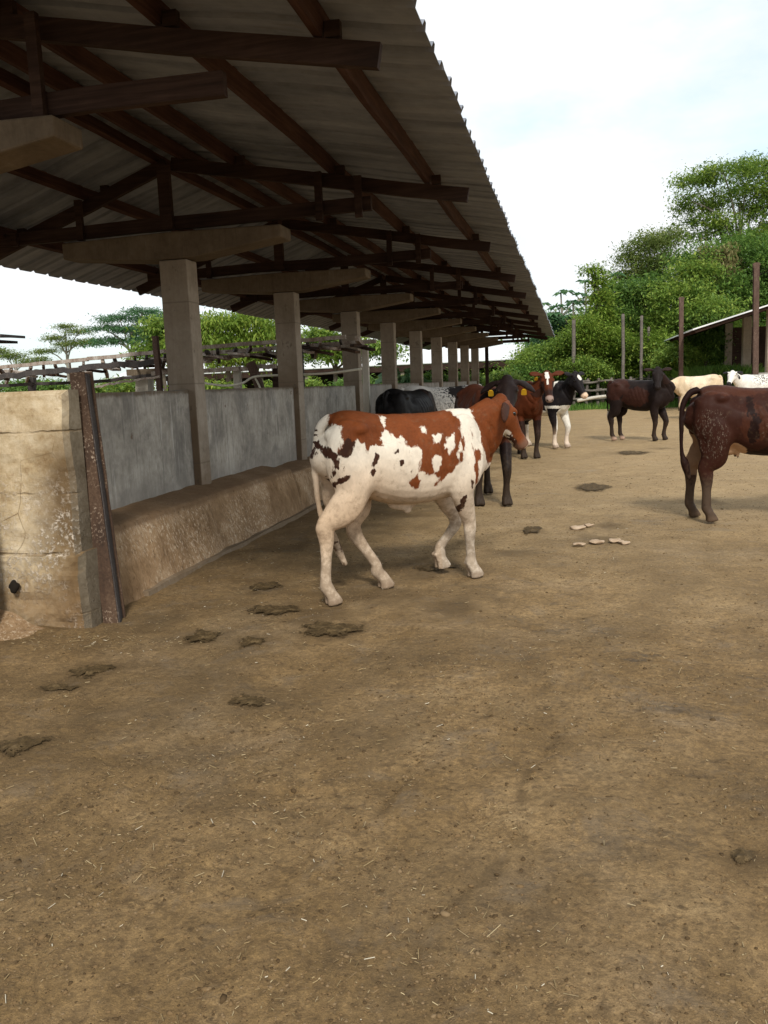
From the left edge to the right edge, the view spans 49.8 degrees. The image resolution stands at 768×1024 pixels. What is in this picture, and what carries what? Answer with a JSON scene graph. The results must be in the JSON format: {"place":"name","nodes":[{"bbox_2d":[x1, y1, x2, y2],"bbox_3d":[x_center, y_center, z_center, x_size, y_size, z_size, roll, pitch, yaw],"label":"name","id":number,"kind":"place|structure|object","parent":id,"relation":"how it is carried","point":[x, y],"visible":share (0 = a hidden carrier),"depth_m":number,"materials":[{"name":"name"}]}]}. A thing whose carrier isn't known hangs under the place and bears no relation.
{"place":"outdoors","nodes":[
{"label":"outdoors","id":0,"kind":"place"},
{"bbox_2d":[112,345,526,390],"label":"pale roofed shed","id":1,"kind":"structure","parent":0,"point":[497,353],"depth_m":48.18,"materials":[{"name":"concrete"}]},
{"bbox_2d":[0,401,767,1023],"bbox_3d":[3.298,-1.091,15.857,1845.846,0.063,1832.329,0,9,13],"label":"ground","id":2,"kind":"structure","parent":0,"point":[594,443],"depth_m":3.15,"materials":[{"name":"brown soil"}]},
{"bbox_2d":[0,334,24,343],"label":"broken roof edge","id":3,"kind":"object","parent":2,"relation":"on","point":[8,341],"visible":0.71,"depth_m":11.20,"materials":[{"name":"metal"}]},
{"bbox_2d":[0,735,51,756],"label":"dung pat","id":4,"kind":"object","parent":2,"relation":"on","point":[25,742],"visible":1,"depth_m":3.49,"materials":[{"name":"brown soil"}]},
{"bbox_2d":[0,346,54,379],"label":"rain tree","id":5,"kind":"object","parent":2,"relation":"on","point":[9,356],"visible":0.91,"depth_m":88.91,"materials":[{"name":"green plant"}]},
{"bbox_2d":[0,376,70,391],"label":"garden bush","id":6,"kind":"object","parent":2,"relation":"on","point":[38,388],"visible":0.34,"depth_m":32.65,"materials":[{"name":"green plant"}]},
{"bbox_2d":[0,389,102,640],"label":"block wall","id":7,"kind":"structure","parent":2,"relation":"on","point":[49,574],"depth_m":5.22,"materials":[{"name":"beige concrete"}]},
{"bbox_2d":[39,683,78,690],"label":"dung pat","id":8,"kind":"object","parent":2,"relation":"on","point":[52,687],"visible":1,"depth_m":4.24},
{"bbox_2d":[28,322,103,388],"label":"rain tree","id":9,"kind":"object","parent":2,"relation":"on","point":[71,344],"visible":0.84,"depth_m":85.19,"materials":[{"name":"green plant"}]},
{"bbox_2d":[66,664,115,678],"bbox_3d":[-1.587,0.858,4.489,0.318,0.025,0.270,-8,10,-32],"label":"dung pat","id":10,"kind":"object","parent":2,"relation":"on","point":[87,669],"visible":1,"depth_m":4.48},
{"bbox_2d":[69,372,125,622],"bbox_3d":[-1.855,-0.071,5.382,0.208,1.663,0.218,-2,9,0],"label":"steel post","id":11,"kind":"object","parent":2,"relation":"on","point":[104,544],"visible":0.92,"depth_m":5.34,"materials":[{"name":"brown metal"}]},
{"bbox_2d":[70,304,162,368],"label":"rain tree","id":12,"kind":"object","parent":2,"relation":"on","point":[111,319],"visible":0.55,"depth_m":76.67,"materials":[{"name":"green plant"}]},
{"bbox_2d":[95,373,164,392],"bbox_3d":[-9.446,-3.714,29.432,3.706,2.444,3.443,0,9,13],"label":"garden bush","id":13,"kind":"object","parent":2,"relation":"on","point":[125,387],"visible":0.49,"depth_m":28.46,"materials":[{"name":"green plant"}]},
{"bbox_2d":[119,313,166,390],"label":"leafy tree","id":14,"kind":"object","parent":2,"relation":"on","point":[156,328],"visible":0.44,"depth_m":46.43,"materials":[{"name":"green plant"}]},
{"bbox_2d":[0,335,376,412],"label":"derelict frame","id":15,"kind":"object","parent":2,"relation":"on","point":[143,378],"visible":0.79,"depth_m":12.37,"materials":[{"name":"paint"}]},
{"bbox_2d":[183,629,223,641],"bbox_3d":[-1.085,0.747,4.996,0.292,0.026,0.351,0,9,13],"label":"dung pat","id":16,"kind":"object","parent":2,"relation":"on","point":[202,634],"visible":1,"depth_m":4.98,"materials":[{"name":"brown soil"}]},
{"bbox_2d":[165,377,246,390],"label":"garden bush","id":17,"kind":"object","parent":2,"relation":"on","point":[215,387],"visible":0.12,"depth_m":29.78,"materials":[{"name":"green plant"}]},
{"bbox_2d":[148,307,304,383],"bbox_3d":[-7.026,-6.714,37.971,7.675,5.698,5.593,0,9,13],"label":"leafy tree","id":18,"kind":"object","parent":2,"relation":"on","point":[238,328],"visible":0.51,"depth_m":36.62,"materials":[{"name":"green plant"}]},
{"bbox_2d":[229,693,265,705],"bbox_3d":[-0.644,0.899,3.942,0.277,0.018,0.183,1,9,21],"label":"dung pat","id":19,"kind":"object","parent":2,"relation":"on","point":[254,700],"visible":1,"depth_m":3.94,"materials":[{"name":"brown soil"}]},
{"bbox_2d":[239,636,266,646],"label":"dung pat","id":20,"kind":"object","parent":2,"relation":"on","point":[248,639],"visible":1,"depth_m":4.83,"materials":[{"name":"brown soil"}]},
{"bbox_2d":[249,581,282,589],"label":"dung pat","id":21,"kind":"object","parent":2,"relation":"on","point":[263,585],"visible":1,"depth_m":6.20,"materials":[{"name":"brown soil"}]},
{"bbox_2d":[244,605,301,614],"bbox_3d":[-0.736,0.650,5.499,0.541,0.017,0.308,0,9,13],"label":"dung pat","id":22,"kind":"object","parent":2,"relation":"on","point":[269,609],"visible":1,"depth_m":5.50,"materials":[{"name":"brown soil"}]},
{"bbox_2d":[0,0,554,604],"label":"cattle shed","id":23,"kind":"structure","parent":2,"relation":"on","point":[290,166],"depth_m":7.62,"materials":[{"name":"concrete"}]},
{"bbox_2d":[205,368,361,387],"bbox_3d":[-1.460,-1.786,11.409,2.425,0.300,0.129,0,9,13],"label":"hose","id":24,"kind":"object","parent":23,"relation":"hanging from","point":[271,375],"visible":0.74,"depth_m":11.37,"materials":[{"name":"beige"}]},
{"bbox_2d":[252,373,329,387],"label":"garden bush","id":25,"kind":"object","parent":2,"relation":"on","point":[310,382],"visible":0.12,"depth_m":29.88,"materials":[{"name":"green plant"}]},
{"bbox_2d":[299,620,376,636],"bbox_3d":[-0.284,0.703,5.012,0.599,0.028,0.406,0,9,13],"label":"dung pat","id":26,"kind":"object","parent":2,"relation":"on","point":[321,628],"visible":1,"depth_m":4.99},
{"bbox_2d":[327,373,381,385],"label":"garden bush","id":27,"kind":"object","parent":2,"relation":"on","point":[339,382],"visible":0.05,"depth_m":31.64,"materials":[{"name":"green plant"}]},
{"bbox_2d":[301,326,409,383],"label":"leafy tree","id":28,"kind":"object","parent":2,"relation":"on","point":[312,332],"visible":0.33,"depth_m":40.02,"materials":[{"name":"green plant"}]},
{"bbox_2d":[0,454,767,1023],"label":"mud crumbs","id":29,"kind":"object","parent":2,"relation":"on","point":[442,912],"visible":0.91,"depth_m":2.74,"materials":[{"name":"brown soil"}]},
{"bbox_2d":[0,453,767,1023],"bbox_3d":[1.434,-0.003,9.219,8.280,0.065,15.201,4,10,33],"label":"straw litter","id":30,"kind":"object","parent":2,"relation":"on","point":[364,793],"visible":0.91,"depth_m":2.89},
{"bbox_2d":[375,363,403,383],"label":"taro plant","id":31,"kind":"object","parent":2,"relation":"on","point":[379,380],"visible":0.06,"depth_m":24.18,"materials":[{"name":"green plant"}]},
{"bbox_2d":[375,388,437,413],"bbox_3d":[0.434,-1.242,12.936,0.639,1.392,1.840,3,10,29],"label":"cow","id":32,"kind":"object","parent":2,"relation":"on","point":[393,401],"visible":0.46,"depth_m":12.22},
{"bbox_2d":[398,368,430,382],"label":"taro plant","id":33,"kind":"object","parent":2,"relation":"on","point":[407,379],"visible":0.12,"depth_m":25.48,"materials":[{"name":"green plant"}]},
{"bbox_2d":[310,393,528,605],"bbox_3d":[0.281,-0.146,5.978,1.775,1.358,0.576,-6,9,-23],"label":"cow","id":34,"kind":"object","parent":2,"relation":"on","point":[360,461],"visible":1,"depth_m":5.69},
{"bbox_2d":[416,563,459,570],"bbox_3d":[0.433,0.436,6.595,0.463,0.024,0.378,-7,10,-26],"label":"dung pat","id":35,"kind":"object","parent":2,"relation":"on","point":[429,567],"visible":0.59,"depth_m":6.57,"materials":[{"name":"brown soil"}]},
{"bbox_2d":[400,384,480,410],"bbox_3d":[1.104,-1.546,14.657,1.728,1.418,0.758,-1,9,5],"label":"cow","id":36,"kind":"object","parent":2,"relation":"on","point":[444,398],"visible":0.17,"depth_m":14.39},
{"bbox_2d":[423,366,460,381],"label":"garden bush","id":37,"kind":"object","parent":2,"relation":"on","point":[428,375],"visible":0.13,"depth_m":34.43,"materials":[{"name":"green plant"}]},
{"bbox_2d":[444,367,491,385],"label":"garden bush","id":38,"kind":"object","parent":2,"relation":"on","point":[481,382],"visible":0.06,"depth_m":36.17,"materials":[{"name":"green plant"}]},
{"bbox_2d":[454,374,534,505],"bbox_3d":[1.264,-0.864,9.883,0.639,1.512,2.048,-4,9,-11],"label":"cow","id":39,"kind":"object","parent":2,"relation":"on","point":[468,396],"visible":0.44,"depth_m":9.59},
{"bbox_2d":[482,365,529,386],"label":"garden bush","id":40,"kind":"object","parent":2,"relation":"on","point":[499,375],"visible":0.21,"depth_m":37.40,"materials":[{"name":"green plant"}]},
{"bbox_2d":[501,341,556,378],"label":"vine bush","id":41,"kind":"object","parent":2,"relation":"on","point":[530,353],"visible":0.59,"depth_m":40.99,"materials":[{"name":"green plant"}]},
{"bbox_2d":[504,358,558,381],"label":"vine bush","id":42,"kind":"object","parent":2,"relation":"on","point":[537,367],"visible":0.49,"depth_m":40.05,"materials":[{"name":"green plant"}]},
{"bbox_2d":[522,526,542,532],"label":"dung pat","id":43,"kind":"object","parent":2,"relation":"on","point":[532,529],"visible":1,"depth_m":8.09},
{"bbox_2d":[514,370,563,458],"bbox_3d":[2.660,-1.818,15.462,0.678,1.594,2.037,-5,9,-17],"label":"cow","id":44,"kind":"object","parent":2,"relation":"on","point":[529,406],"visible":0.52,"depth_m":14.95},
{"bbox_2d":[524,308,581,347],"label":"vine bush","id":45,"kind":"object","parent":2,"relation":"on","point":[554,320],"visible":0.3,"depth_m":43.27,"materials":[{"name":"green plant"}]},
{"bbox_2d":[525,371,587,447],"bbox_3d":[3.490,-2.137,17.377,0.646,1.576,2.045,-8,10,-33],"label":"cow","id":46,"kind":"object","parent":2,"relation":"on","point":[563,396],"visible":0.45,"depth_m":17.00},
{"bbox_2d":[535,326,588,380],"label":"vine bush","id":47,"kind":"object","parent":2,"relation":"on","point":[553,348],"visible":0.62,"depth_m":40.71,"materials":[{"name":"green plant"}]},
{"bbox_2d":[543,290,584,378],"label":"umbrella leaf tree","id":48,"kind":"object","parent":2,"relation":"on","point":[560,306],"visible":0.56,"depth_m":44.60,"materials":[{"name":"green plant"}]},
{"bbox_2d":[547,301,595,326],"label":"umbrella leaf tree","id":49,"kind":"object","parent":2,"relation":"on","point":[568,304],"visible":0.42,"depth_m":42.66,"materials":[{"name":"green plant"}]},
{"bbox_2d":[572,319,575,402],"bbox_3d":[9.016,-6.984,39.389,0.203,4.301,0.190,-4,9,-9],"label":"pole","id":50,"kind":"object","parent":2,"relation":"on","point":[573,339],"visible":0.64,"depth_m":39.16,"materials":[{"name":"wood"}]},
{"bbox_2d":[558,279,595,401],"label":"umbrella leaf tree","id":51,"kind":"object","parent":2,"relation":"on","point":[572,292],"visible":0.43,"depth_m":45.30,"materials":[{"name":"green plant"}]},
{"bbox_2d":[553,350,620,403],"bbox_3d":[9.953,-6.362,39.707,3.787,3.086,3.907,-7,10,-30],"label":"vine bush","id":52,"kind":"object","parent":2,"relation":"on","point":[594,369],"visible":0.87,"depth_m":38.97,"materials":[{"name":"green plant"}]},
{"bbox_2d":[554,305,620,404],"bbox_3d":[10.119,-7.556,40.896,3.450,5.073,4.340,0,9,13],"label":"vine bush","id":53,"kind":"object","parent":2,"relation":"on","point":[585,326],"visible":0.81,"depth_m":39.81,"materials":[{"name":"green plant"}]},
{"bbox_2d":[574,482,611,491],"bbox_3d":[2.824,-0.339,11.123,0.689,0.018,1.186,0,9,13],"label":"dung pat","id":54,"kind":"object","parent":2,"relation":"on","point":[591,486],"visible":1,"depth_m":11.08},
{"bbox_2d":[570,523,629,545],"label":"earth lumps","id":55,"kind":"object","parent":2,"relation":"on","point":[597,541],"visible":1,"depth_m":7.29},
{"bbox_2d":[479,349,721,403],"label":"undergrowth","id":56,"kind":"object","parent":2,"relation":"on","point":[577,394],"visible":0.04,"depth_m":44.40,"materials":[{"name":"green plant"}]},
{"bbox_2d":[574,259,627,402],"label":"vine column","id":57,"kind":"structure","parent":2,"relation":"on","point":[599,299],"depth_m":40.80,"materials":[{"name":"green plant"}]},
{"bbox_2d":[572,377,635,404],"bbox_3d":[8.680,-5.284,37.565,5.442,1.508,2.747,0,9,13],"label":"rail fence","id":58,"kind":"object","parent":2,"relation":"on","point":[597,390],"visible":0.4,"depth_m":38.42,"materials":[{"name":"grey wood"}]},
{"bbox_2d":[581,319,643,379],"bbox_3d":[11.441,-7.355,40.994,3.395,4.544,4.478,0,9,13],"label":"vine bush","id":59,"kind":"object","parent":2,"relation":"on","point":[612,335],"visible":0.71,"depth_m":39.98,"materials":[{"name":"green plant"}]},
{"bbox_2d":[621,313,624,378],"bbox_3d":[11.091,-6.963,38.398,0.163,4.392,0.169,4,11,35],"label":"pole","id":60,"kind":"object","parent":2,"relation":"on","point":[623,345],"visible":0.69,"depth_m":38.23,"materials":[{"name":"grey wood"}]},
{"bbox_2d":[610,272,639,378],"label":"umbrella leaf tree","id":61,"kind":"object","parent":2,"relation":"on","point":[618,273],"visible":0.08,"depth_m":46.60,"materials":[{"name":"green plant"}]},
{"bbox_2d":[484,254,767,396],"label":"vine curtain","id":62,"kind":"object","parent":2,"relation":"on","point":[762,322],"depth_m":46.78,"materials":[{"name":"green plant"}]},
{"bbox_2d":[574,265,689,338],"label":"rainforest tree","id":63,"kind":"object","parent":2,"relation":"on","point":[628,300],"visible":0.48,"depth_m":42.23,"materials":[{"name":"green plant"}]},
{"bbox_2d":[619,451,645,454],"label":"dung pat","id":64,"kind":"object","parent":2,"relation":"on","point":[630,452],"visible":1,"depth_m":15.49,"materials":[{"name":"brown soil"}]},
{"bbox_2d":[614,325,652,379],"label":"vine bush","id":65,"kind":"object","parent":2,"relation":"on","point":[634,371],"visible":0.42,"depth_m":40.57,"materials":[{"name":"green plant"}]},
{"bbox_2d":[501,264,765,371],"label":"forest","id":66,"kind":"object","parent":2,"relation":"on","point":[521,343],"visible":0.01,"depth_m":53.05,"materials":[{"name":"green plant"}]},
{"bbox_2d":[606,366,675,440],"bbox_3d":[5.706,-2.401,18.414,0.813,1.612,1.556,-8,11,-34],"label":"cow","id":67,"kind":"object","parent":2,"relation":"on","point":[655,396],"visible":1,"depth_m":18.23},
{"bbox_2d":[640,315,642,379],"bbox_3d":[11.629,-6.739,37.377,0.164,4.212,0.151,4,11,35],"label":"pole","id":68,"kind":"object","parent":2,"relation":"on","point":[641,346],"visible":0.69,"depth_m":37.23,"materials":[{"name":"grey wood"}]},
{"bbox_2d":[593,220,702,282],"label":"rainforest tree","id":69,"kind":"object","parent":2,"relation":"on","point":[649,243],"visible":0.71,"depth_m":52.83,"materials":[{"name":"green plant"}]},
{"bbox_2d":[647,326,649,379],"bbox_3d":[12.813,-7.021,40.072,0.164,3.857,0.148,4,11,35],"label":"pole","id":70,"kind":"object","parent":2,"relation":"on","point":[648,329],"visible":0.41,"depth_m":39.81,"materials":[{"name":"wood"}]},
{"bbox_2d":[626,324,678,379],"bbox_3d":[13.191,-7.024,39.974,3.457,4.068,3.418,4,11,34],"label":"vine bush","id":71,"kind":"object","parent":2,"relation":"on","point":[652,344],"visible":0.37,"depth_m":39.35,"materials":[{"name":"green plant"}]},
{"bbox_2d":[638,337,717,378],"bbox_3d":[13.082,-6.245,37.180,3.430,3.387,4.550,0,9,13],"label":"vine bush","id":72,"kind":"object","parent":2,"relation":"on","point":[668,356],"visible":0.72,"depth_m":36.20,"materials":[{"name":"green plant"}]},
{"bbox_2d":[678,297,684,410],"bbox_3d":[11.399,-6.002,31.824,0.233,4.405,0.181,0,9,13],"label":"pole","id":73,"kind":"object","parent":2,"relation":"on","point":[681,321],"visible":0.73,"depth_m":31.62,"materials":[{"name":"brown wood"}]},
{"bbox_2d":[632,373,744,397],"bbox_3d":[12.545,-4.942,34.197,0.426,1.503,6.538,-7,10,-26],"label":"wire fence","id":74,"kind":"object","parent":2,"relation":"on","point":[677,397],"visible":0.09,"depth_m":35.17,"materials":[{"name":"metal"}]},
{"bbox_2d":[629,248,759,365],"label":"vine draped tree","id":75,"kind":"object","parent":2,"relation":"on","point":[698,306],"visible":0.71,"depth_m":40.05,"materials":[{"name":"green plant"}]},
{"bbox_2d":[671,374,722,407],"bbox_3d":[9.716,-3.684,26.503,2.109,1.377,0.755,-2,9,1],"label":"cow","id":76,"kind":"object","parent":2,"relation":"on","point":[684,384],"visible":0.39,"depth_m":26.28},
{"bbox_2d":[659,317,741,365],"bbox_3d":[15.038,-7.059,38.793,3.479,4.356,4.382,6,12,41],"label":"vine bush","id":77,"kind":"object","parent":2,"relation":"on","point":[712,340],"visible":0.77,"depth_m":37.82,"materials":[{"name":"green plant"}]},
{"bbox_2d":[650,220,767,322],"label":"vine draped tree","id":78,"kind":"object","parent":2,"relation":"on","point":[755,252],"visible":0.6,"depth_m":41.77,"materials":[{"name":"green plant"}]},
{"bbox_2d":[697,236,743,302],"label":"hanging vines","id":79,"kind":"object","parent":78,"relation":"hanging from","point":[725,261],"visible":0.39,"depth_m":41.58,"materials":[{"name":"green plant"}]},
{"bbox_2d":[661,149,767,285],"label":"rainforest tree","id":80,"kind":"object","parent":2,"relation":"on","point":[750,167],"visible":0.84,"depth_m":46.09,"materials":[{"name":"green plant"}]},
{"bbox_2d":[663,305,767,373],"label":"side shed","id":81,"kind":"structure","parent":2,"relation":"on","point":[743,345],"depth_m":33.92,"materials":[{"name":"concrete"}]},
{"bbox_2d":[679,385,767,521],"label":"cow","id":82,"kind":"object","parent":2,"relation":"on","point":[721,423],"visible":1,"depth_m":7.95},
{"bbox_2d":[711,320,765,365],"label":"vine bush","id":83,"kind":"object","parent":2,"relation":"on","point":[740,326],"visible":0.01,"depth_m":41.55,"materials":[{"name":"green plant"}]},
{"bbox_2d":[731,848,753,864],"bbox_3d":[1.082,1.040,2.500,0.094,0.023,0.118,0,9,13],"label":"dung pat","id":84,"kind":"object","parent":2,"relation":"on","point":[742,855],"visible":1,"depth_m":2.50,"materials":[{"name":"brown soil"}]},
{"bbox_2d":[723,370,767,387],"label":"cow","id":85,"kind":"object","parent":2,"relation":"on","point":[748,380],"visible":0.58,"depth_m":24.61},
{"bbox_2d":[752,262,760,374],"bbox_3d":[11.347,-5.173,25.326,0.282,4.750,0.181,0,9,13],"label":"pole","id":86,"kind":"object","parent":2,"relation":"on","point":[755,328],"visible":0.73,"depth_m":25.18,"materials":[{"name":"brown wood"}]},
{"bbox_2d":[0,0,767,390],"label":"sky","id":87,"kind":"structure","parent":0,"point":[576,112],"materials":[{"name":"white"}]},
{"bbox_2d":[568,399,688,410],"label":"verge grass","id":88,"kind":"structure","parent":0,"point":[577,406],"depth_m":36.86,"materials":[{"name":"green plant"}]},
{"bbox_2d":[665,362,764,405],"bbox_3d":[14.061,-5.259,34.364,4.570,1.800,5.566,0,9,13],"label":"hedge","id":89,"kind":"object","parent":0,"point":[699,370],"depth_m":33.08,"materials":[{"name":"green plant"}]}
]}

